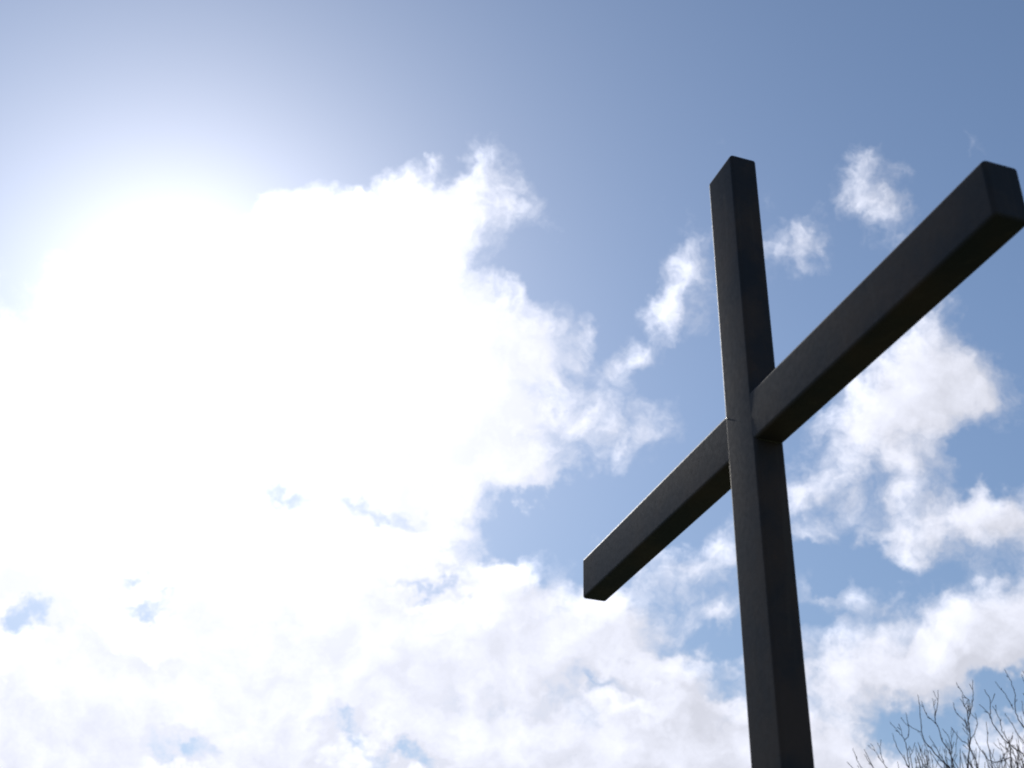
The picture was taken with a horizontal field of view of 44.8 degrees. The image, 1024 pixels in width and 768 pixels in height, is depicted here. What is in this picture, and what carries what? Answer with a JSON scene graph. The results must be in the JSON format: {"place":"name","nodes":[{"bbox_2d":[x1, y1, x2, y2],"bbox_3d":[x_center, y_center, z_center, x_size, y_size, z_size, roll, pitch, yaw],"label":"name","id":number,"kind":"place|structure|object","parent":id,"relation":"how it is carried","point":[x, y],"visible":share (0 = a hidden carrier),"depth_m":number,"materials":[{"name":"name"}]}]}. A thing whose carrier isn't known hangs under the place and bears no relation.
{"place":"outdoors","nodes":[
{"label":"outdoors","id":0,"kind":"place"},
{"bbox_2d":[0,0,1023,767],"label":"sky","id":1,"kind":"structure","parent":0,"point":[339,339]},
{"bbox_3d":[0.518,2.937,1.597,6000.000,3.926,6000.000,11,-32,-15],"label":"ground","id":2,"kind":"structure","parent":0,"visible":0},
{"bbox_2d":[583,156,1023,767],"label":"cross","id":3,"kind":"object","parent":2,"relation":"on","point":[965,228],"visible":1,"depth_m":3.06,"materials":[{"name":"metal"}]},
{"bbox_2d":[847,669,1023,767],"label":"bare tree","id":4,"kind":"object","parent":2,"relation":"on","point":[1018,751],"visible":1,"depth_m":12.05,"materials":[{"name":"brown plant"}]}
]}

